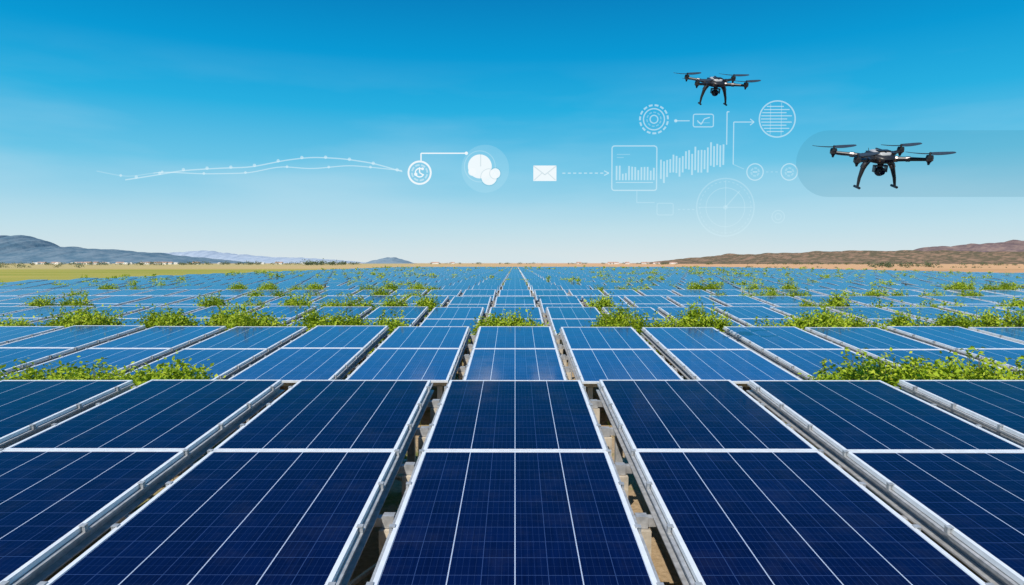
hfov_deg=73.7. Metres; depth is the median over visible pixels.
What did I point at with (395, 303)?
bush
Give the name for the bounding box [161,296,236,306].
solar panel
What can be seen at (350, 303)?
bush
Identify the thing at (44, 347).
solar panel
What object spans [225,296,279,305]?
solar panel
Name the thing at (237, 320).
bush
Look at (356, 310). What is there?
solar panel
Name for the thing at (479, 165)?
pie chart icon projection
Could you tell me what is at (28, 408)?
solar panel
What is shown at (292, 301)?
bush
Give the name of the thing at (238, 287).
bush
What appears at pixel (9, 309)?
solar panel
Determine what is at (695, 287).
bush
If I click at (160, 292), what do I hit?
solar panel
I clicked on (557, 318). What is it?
solar panel
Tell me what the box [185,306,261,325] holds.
solar panel
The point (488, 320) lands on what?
bush
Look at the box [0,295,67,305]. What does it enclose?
solar panel
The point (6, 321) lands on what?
bush
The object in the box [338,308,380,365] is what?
bush
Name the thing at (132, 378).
bush
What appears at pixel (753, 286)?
bush
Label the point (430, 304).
bush
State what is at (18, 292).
solar panel
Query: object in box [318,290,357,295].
solar panel
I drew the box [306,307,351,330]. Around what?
bush
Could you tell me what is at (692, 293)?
solar panel
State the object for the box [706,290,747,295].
solar panel
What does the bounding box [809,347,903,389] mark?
bush
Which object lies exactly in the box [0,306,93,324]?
solar panel
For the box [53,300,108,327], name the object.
bush
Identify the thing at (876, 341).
solar panel
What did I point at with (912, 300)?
solar panel
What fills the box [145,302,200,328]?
bush
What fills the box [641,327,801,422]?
solar panel
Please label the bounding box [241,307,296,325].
bush
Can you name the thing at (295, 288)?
bush
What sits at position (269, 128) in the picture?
sky
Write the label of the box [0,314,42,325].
bush
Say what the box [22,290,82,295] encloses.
solar panel
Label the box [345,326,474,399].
solar panel
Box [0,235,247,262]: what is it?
mountain
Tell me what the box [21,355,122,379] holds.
bush
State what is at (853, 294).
bush
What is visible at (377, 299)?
solar panel
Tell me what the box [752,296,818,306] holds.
solar panel
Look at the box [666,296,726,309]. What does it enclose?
solar panel
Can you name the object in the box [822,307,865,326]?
bush
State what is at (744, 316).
solar panel
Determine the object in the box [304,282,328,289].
bush
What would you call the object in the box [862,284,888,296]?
bush
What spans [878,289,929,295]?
solar panel
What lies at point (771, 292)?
bush
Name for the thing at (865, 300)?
solar panel
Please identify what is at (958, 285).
bush
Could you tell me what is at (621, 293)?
solar panel
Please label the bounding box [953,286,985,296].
bush
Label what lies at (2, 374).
bush
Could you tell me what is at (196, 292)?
solar panel
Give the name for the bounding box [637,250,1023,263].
hill
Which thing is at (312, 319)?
bush
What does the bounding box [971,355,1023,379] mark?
bush
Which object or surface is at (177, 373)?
bush
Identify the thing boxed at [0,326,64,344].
solar panel
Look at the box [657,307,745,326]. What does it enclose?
solar panel
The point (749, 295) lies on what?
bush
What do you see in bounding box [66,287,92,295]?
bush
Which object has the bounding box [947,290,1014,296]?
solar panel
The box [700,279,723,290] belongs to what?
bush
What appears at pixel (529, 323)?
bush
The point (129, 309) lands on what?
solar panel
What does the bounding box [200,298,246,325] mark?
bush
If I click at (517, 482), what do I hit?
solar panel
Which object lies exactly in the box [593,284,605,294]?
bush
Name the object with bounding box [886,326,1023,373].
solar panel
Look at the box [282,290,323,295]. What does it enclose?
solar panel
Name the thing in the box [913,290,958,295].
solar panel
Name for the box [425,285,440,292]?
bush
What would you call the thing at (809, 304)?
bush
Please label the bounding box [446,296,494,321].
solar panel
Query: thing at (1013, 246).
mountain
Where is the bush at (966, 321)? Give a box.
[930,305,985,327]
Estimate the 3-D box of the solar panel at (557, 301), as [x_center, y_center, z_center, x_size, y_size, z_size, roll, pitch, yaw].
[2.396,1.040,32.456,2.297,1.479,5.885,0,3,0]
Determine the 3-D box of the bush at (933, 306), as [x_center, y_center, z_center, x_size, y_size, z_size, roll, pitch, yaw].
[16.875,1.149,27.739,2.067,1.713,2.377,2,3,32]
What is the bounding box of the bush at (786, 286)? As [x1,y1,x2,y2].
[777,279,801,288]
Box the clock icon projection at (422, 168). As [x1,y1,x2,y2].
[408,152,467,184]
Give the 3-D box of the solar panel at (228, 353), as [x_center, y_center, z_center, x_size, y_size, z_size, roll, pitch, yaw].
[-6.479,1.790,15.613,2.297,1.479,5.885,0,3,0]
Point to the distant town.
(282, 262)
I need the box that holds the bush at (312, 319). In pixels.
[288,303,339,331]
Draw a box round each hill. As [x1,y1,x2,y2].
[361,257,416,263]
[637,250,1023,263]
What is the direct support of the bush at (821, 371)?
on the ground at (666, 571)
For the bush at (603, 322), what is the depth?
19.85 m
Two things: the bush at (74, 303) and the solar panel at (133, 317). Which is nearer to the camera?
the solar panel at (133, 317)
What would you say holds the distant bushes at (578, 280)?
on the ground at (666, 571)
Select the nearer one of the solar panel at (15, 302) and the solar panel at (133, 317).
the solar panel at (133, 317)
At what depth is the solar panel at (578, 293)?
41.80 m
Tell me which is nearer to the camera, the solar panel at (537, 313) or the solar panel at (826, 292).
the solar panel at (537, 313)
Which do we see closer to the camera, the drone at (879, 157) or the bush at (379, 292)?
the drone at (879, 157)
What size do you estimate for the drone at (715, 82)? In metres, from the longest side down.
1.501 x 0.911 x 0.530 m
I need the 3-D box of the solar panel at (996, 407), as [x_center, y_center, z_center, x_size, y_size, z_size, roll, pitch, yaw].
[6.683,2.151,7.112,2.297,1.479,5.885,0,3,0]
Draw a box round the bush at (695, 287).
[684,280,703,289]
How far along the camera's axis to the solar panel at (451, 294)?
41.91 m
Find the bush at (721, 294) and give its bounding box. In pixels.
[709,290,726,298]
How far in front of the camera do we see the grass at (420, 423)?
12.12 m
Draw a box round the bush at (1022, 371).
[1008,363,1023,379]
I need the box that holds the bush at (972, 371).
[927,346,1021,379]
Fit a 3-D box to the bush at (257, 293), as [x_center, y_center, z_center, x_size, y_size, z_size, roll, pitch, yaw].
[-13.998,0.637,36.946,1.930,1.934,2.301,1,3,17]
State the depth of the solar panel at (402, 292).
42.42 m
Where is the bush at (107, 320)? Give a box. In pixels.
[79,304,133,324]
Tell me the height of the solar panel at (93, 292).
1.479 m
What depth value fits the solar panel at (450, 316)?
24.59 m
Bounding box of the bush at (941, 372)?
[888,350,981,379]
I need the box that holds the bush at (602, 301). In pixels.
[581,291,619,316]
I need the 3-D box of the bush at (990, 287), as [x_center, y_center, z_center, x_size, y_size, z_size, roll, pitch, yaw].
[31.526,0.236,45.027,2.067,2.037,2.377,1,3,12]
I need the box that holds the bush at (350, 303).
[335,293,378,310]
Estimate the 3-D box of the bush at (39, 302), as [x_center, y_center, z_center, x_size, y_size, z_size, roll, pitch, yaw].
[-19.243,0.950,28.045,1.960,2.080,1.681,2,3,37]
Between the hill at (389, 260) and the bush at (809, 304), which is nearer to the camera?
the bush at (809, 304)
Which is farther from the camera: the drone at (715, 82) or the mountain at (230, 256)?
the mountain at (230, 256)
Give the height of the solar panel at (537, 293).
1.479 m
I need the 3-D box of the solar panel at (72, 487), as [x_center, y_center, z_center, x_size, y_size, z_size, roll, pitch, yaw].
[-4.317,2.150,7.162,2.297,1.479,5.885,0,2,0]
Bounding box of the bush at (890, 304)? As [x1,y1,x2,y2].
[864,299,904,307]
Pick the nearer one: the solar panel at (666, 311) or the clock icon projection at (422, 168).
the solar panel at (666, 311)
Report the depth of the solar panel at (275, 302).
34.08 m
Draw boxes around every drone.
[677,72,760,105]
[812,143,955,188]
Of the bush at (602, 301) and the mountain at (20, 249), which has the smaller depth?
the bush at (602, 301)
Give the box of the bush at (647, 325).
[614,317,670,363]
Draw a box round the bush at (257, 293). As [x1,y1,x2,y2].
[237,287,268,297]
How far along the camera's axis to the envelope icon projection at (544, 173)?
29.68 m
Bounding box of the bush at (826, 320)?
[795,302,858,327]
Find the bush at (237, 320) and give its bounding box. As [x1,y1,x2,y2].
[216,301,263,330]
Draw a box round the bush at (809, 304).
[789,295,826,307]
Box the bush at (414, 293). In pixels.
[401,288,425,298]
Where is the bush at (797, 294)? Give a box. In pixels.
[785,286,812,296]
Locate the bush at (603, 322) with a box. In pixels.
[582,305,630,326]
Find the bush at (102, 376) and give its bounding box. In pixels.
[47,357,129,379]
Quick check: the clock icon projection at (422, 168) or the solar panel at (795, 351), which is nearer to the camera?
the solar panel at (795, 351)
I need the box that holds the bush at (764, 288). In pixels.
[761,286,777,289]
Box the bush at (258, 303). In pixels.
[239,296,269,308]
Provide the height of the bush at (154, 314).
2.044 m
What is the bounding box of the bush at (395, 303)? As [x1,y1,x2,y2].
[377,290,410,306]
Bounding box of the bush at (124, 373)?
[97,365,164,388]
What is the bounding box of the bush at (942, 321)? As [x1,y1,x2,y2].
[912,308,977,327]
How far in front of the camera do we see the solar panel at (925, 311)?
25.70 m
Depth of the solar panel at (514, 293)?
42.40 m
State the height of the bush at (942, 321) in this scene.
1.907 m
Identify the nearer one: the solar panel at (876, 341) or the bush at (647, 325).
the solar panel at (876, 341)
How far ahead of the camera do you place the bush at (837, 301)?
27.60 m
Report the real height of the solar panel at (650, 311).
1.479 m
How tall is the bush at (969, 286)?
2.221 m
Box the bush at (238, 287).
[226,282,248,289]
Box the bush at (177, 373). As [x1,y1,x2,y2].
[128,350,225,385]
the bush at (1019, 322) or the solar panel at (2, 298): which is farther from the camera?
the solar panel at (2, 298)
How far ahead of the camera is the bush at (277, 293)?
36.30 m
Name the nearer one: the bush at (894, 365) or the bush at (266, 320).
the bush at (894, 365)
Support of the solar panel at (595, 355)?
on the ground at (666, 571)
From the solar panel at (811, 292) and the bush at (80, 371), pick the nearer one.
the bush at (80, 371)
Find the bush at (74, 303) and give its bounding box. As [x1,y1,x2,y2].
[55,291,95,306]
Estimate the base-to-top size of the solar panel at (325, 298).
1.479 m
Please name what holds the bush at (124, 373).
on the ground at (666, 571)
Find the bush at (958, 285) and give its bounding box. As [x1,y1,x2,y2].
[941,279,968,289]
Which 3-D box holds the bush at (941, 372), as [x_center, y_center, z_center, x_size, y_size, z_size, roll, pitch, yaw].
[7.051,1.844,11.511,1.528,1.728,1.782,0,2,4]
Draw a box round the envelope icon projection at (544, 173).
[533,166,555,180]
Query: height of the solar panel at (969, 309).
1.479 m
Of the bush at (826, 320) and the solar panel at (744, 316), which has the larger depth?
the solar panel at (744, 316)
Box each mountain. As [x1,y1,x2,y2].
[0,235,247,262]
[167,250,364,262]
[915,240,1023,251]
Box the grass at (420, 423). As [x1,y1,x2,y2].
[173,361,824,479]
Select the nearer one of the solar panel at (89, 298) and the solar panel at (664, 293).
the solar panel at (89, 298)
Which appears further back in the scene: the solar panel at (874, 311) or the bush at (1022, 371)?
the solar panel at (874, 311)
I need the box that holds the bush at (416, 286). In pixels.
[405,282,431,291]
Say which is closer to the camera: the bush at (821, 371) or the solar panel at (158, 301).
the bush at (821, 371)
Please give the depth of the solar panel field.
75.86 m
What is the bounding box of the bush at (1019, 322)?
[1000,300,1023,326]
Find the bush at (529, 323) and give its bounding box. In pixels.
[510,314,558,334]
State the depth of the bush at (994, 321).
19.71 m
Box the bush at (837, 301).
[814,288,861,307]
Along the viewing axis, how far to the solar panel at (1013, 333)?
17.79 m
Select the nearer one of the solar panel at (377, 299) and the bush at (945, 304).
the bush at (945, 304)
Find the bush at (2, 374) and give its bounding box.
[0,366,12,379]
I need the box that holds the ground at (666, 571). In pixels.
[0,263,1023,584]
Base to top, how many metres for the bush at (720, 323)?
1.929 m
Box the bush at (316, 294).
[298,290,327,297]
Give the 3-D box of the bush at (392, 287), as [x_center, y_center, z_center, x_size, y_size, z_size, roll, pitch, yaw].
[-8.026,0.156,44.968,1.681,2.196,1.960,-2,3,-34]
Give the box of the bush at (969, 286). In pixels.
[954,278,977,289]
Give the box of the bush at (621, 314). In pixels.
[596,299,648,341]
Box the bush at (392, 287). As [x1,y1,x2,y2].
[381,278,401,291]
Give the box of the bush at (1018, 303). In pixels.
[995,294,1023,306]
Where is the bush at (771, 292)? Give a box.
[756,285,790,295]
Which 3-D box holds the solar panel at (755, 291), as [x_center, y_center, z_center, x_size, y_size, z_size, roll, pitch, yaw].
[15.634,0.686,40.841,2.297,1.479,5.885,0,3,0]
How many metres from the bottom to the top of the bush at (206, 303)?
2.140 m
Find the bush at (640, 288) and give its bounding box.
[631,284,654,291]
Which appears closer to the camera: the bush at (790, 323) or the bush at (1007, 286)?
the bush at (790, 323)
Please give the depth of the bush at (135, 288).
45.37 m
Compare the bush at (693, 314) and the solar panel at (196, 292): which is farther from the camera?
the solar panel at (196, 292)
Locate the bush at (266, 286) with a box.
[256,279,278,289]
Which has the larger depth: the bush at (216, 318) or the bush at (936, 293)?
the bush at (936, 293)
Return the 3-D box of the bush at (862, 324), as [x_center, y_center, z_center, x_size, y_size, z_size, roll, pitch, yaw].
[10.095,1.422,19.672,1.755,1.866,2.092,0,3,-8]
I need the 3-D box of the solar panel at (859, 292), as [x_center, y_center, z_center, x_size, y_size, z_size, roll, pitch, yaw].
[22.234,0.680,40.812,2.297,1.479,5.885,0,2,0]
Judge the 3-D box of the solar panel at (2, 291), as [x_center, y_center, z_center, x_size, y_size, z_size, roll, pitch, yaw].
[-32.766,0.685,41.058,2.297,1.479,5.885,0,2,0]
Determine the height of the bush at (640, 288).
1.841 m
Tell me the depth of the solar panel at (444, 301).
34.02 m
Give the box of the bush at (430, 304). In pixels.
[407,290,444,321]
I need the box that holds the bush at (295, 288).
[289,282,304,290]
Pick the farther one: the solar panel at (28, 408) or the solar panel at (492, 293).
the solar panel at (492, 293)
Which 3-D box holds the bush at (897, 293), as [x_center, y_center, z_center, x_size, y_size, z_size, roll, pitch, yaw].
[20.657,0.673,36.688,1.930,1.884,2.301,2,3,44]
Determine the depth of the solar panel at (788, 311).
25.93 m
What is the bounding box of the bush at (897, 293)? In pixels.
[885,287,908,295]
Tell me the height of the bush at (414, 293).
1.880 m
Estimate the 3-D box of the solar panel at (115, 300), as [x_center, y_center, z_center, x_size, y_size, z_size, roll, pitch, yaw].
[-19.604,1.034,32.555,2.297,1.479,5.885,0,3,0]
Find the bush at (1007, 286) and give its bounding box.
[998,279,1020,290]
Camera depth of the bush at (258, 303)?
28.58 m
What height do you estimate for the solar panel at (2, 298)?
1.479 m
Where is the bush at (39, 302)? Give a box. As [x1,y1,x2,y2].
[19,291,60,306]
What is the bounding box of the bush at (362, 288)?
[358,282,377,291]
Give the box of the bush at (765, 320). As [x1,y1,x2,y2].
[747,316,779,326]
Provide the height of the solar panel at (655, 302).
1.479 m
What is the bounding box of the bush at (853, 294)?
[835,289,862,296]
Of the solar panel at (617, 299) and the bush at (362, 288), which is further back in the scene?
the bush at (362, 288)
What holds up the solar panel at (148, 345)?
on the ground at (666, 571)
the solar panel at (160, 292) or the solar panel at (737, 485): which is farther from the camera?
the solar panel at (160, 292)
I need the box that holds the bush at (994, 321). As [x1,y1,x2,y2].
[960,304,1012,326]
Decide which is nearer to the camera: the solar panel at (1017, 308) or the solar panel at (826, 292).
the solar panel at (1017, 308)
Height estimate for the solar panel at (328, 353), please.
1.479 m
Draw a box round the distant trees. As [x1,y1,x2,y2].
[0,258,1019,267]
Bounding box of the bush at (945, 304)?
[930,298,968,307]
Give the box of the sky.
[0,0,1023,262]
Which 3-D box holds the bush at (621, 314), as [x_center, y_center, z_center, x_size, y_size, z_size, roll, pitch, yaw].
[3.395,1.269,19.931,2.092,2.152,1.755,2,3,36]
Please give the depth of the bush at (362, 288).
44.84 m
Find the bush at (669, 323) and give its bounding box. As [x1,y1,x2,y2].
[650,310,700,373]
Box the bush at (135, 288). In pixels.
[124,284,146,289]
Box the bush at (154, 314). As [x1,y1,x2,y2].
[130,303,183,329]
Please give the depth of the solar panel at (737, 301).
33.18 m
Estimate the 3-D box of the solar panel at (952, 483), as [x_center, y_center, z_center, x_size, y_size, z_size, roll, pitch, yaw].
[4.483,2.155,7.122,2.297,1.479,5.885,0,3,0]
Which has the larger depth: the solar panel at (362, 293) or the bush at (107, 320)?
the solar panel at (362, 293)
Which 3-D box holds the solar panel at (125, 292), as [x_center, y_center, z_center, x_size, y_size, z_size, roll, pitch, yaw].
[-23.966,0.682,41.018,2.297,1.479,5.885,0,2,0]
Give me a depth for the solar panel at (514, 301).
33.44 m
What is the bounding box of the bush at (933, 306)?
[913,300,942,307]
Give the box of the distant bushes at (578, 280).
[0,265,1023,289]
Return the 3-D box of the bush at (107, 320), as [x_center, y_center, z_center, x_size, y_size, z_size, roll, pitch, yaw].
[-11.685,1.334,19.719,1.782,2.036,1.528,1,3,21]
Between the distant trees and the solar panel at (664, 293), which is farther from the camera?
the distant trees
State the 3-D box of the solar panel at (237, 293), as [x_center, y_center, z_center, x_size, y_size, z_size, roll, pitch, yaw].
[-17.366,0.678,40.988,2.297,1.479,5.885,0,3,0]
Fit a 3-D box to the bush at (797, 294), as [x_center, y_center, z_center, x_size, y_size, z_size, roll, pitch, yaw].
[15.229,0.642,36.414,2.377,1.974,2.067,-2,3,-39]
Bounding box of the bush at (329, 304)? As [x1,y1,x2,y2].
[314,296,341,308]
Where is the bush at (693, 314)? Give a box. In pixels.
[674,296,718,328]
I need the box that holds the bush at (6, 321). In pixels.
[0,311,20,325]
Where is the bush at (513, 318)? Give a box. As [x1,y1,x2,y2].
[485,307,533,325]
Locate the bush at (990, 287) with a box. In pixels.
[981,281,1004,289]
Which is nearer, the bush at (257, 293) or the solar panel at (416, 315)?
the solar panel at (416, 315)
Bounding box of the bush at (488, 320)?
[467,308,515,343]
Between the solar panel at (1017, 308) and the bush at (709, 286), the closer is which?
the solar panel at (1017, 308)
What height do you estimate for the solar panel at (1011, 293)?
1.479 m
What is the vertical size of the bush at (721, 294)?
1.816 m
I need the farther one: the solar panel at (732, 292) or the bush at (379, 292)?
the solar panel at (732, 292)
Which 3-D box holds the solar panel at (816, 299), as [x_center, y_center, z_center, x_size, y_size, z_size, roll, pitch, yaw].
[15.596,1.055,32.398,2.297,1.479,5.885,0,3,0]
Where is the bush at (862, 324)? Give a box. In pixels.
[846,308,886,328]
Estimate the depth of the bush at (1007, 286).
45.18 m
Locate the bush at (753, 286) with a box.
[740,281,763,289]
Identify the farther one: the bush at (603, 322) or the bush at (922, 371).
the bush at (603, 322)
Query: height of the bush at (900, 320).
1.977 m
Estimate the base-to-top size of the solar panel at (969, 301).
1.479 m
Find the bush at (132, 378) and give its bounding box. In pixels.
[117,359,192,388]
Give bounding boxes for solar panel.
[0,290,15,292]
[0,290,50,295]
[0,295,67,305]
[0,296,23,300]
[0,306,38,314]
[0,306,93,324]
[0,325,145,374]
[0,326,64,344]
[0,326,226,379]
[0,380,134,448]
[0,380,284,584]
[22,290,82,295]
[23,296,109,305]
[27,306,149,325]
[37,380,439,584]
[65,289,119,295]
[84,296,151,306]
[95,290,152,295]
[112,307,204,324]
[118,326,307,412]
[119,296,194,308]
[131,289,187,296]
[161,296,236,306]
[168,289,221,296]
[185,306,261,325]
[205,290,256,296]
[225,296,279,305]
[228,326,389,422]
[240,290,288,296]
[252,306,316,325]
[261,296,321,306]
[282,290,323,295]
[287,307,372,325]
[310,296,363,309]
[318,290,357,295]
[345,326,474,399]
[352,290,393,297]
[355,295,406,308]
[361,307,429,325]
[366,380,663,584]
[391,289,427,297]
[406,296,450,306]
[420,307,487,343]
[425,290,462,302]
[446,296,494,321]
[462,289,497,303]
[462,326,570,379]
[487,307,547,325]
[494,296,538,306]
[498,290,533,295]
[533,290,568,305]
[537,296,583,321]
[545,307,600,343]
[559,327,683,399]
[568,290,604,303]
[581,296,631,306]
[596,380,994,584]
[601,307,668,325]
[602,289,641,302]
[624,296,679,316]
[637,290,678,298]
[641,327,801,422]
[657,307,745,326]
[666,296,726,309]
[671,290,714,297]
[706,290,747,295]
[709,296,774,309]
[714,306,794,326]
[722,327,892,379]
[740,290,787,295]
[746,380,1023,584]
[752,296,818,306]
[769,307,881,327]
[775,289,826,295]
[794,296,869,306]
[804,327,1021,376]
[809,289,861,296]
[826,307,933,326]
[839,296,915,307]
[844,290,891,295]
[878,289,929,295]
[879,296,956,306]
[882,307,999,322]
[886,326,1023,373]
[898,380,1023,447]
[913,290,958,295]
[922,296,1002,306]
[937,306,1023,325]
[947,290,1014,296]
[965,296,1020,304]
[968,327,1023,343]
[982,290,1023,296]
[996,307,1023,312]
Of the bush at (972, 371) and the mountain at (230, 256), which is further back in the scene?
the mountain at (230, 256)
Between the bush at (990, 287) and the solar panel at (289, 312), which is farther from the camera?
the bush at (990, 287)
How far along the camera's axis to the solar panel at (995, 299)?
34.42 m
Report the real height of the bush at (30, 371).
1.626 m
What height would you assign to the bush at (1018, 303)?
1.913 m
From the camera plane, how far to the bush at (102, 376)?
11.46 m
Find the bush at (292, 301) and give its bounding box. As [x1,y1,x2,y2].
[278,289,313,305]
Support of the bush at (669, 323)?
on the ground at (666, 571)
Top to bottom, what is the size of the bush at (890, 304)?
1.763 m
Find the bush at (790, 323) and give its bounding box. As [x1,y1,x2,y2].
[777,309,821,330]
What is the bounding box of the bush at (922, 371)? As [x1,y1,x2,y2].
[877,350,967,388]
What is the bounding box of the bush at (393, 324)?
[368,309,411,353]
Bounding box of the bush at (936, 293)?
[918,288,952,296]
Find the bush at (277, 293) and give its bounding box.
[269,287,294,297]
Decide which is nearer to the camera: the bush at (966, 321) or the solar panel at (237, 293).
the bush at (966, 321)
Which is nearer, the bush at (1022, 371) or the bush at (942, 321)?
the bush at (1022, 371)
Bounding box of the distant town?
[34,262,676,263]
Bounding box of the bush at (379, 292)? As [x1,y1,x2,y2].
[366,285,390,295]
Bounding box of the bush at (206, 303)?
[193,289,230,307]
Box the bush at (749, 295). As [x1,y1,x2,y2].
[738,289,760,297]
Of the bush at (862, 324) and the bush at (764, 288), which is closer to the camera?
the bush at (862, 324)
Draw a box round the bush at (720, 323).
[701,309,742,331]
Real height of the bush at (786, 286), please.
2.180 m
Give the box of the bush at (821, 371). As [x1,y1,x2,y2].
[798,358,880,379]
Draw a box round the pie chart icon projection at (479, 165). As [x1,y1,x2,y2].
[468,154,499,184]
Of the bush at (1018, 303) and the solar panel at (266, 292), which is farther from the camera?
the solar panel at (266, 292)
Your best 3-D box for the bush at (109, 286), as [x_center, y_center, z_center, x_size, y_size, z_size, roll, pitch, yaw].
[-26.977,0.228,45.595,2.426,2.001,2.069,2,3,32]
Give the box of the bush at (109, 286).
[96,281,119,288]
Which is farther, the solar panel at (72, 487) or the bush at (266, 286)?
the bush at (266, 286)
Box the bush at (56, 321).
[40,306,91,326]
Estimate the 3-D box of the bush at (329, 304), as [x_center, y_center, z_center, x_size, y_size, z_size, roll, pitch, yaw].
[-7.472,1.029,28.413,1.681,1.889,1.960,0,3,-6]
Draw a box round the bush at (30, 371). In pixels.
[0,359,60,379]
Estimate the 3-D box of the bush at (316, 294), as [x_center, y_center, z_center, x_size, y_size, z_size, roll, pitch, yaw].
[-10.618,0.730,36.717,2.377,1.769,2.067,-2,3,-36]
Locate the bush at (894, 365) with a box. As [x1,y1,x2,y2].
[846,347,920,388]
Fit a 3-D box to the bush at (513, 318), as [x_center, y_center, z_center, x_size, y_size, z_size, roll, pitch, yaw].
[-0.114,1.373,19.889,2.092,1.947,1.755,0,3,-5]
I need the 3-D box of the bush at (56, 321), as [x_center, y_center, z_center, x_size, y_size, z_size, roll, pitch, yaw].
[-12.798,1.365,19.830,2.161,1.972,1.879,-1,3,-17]
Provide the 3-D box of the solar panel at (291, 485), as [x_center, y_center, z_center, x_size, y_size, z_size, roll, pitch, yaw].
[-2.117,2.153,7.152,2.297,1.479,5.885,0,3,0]
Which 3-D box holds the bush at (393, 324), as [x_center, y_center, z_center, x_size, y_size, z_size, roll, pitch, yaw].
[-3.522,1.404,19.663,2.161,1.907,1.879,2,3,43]
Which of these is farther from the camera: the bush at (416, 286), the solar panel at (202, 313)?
the bush at (416, 286)
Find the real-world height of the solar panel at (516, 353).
1.479 m
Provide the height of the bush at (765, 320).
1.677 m
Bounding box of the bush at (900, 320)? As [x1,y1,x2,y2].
[870,305,925,330]

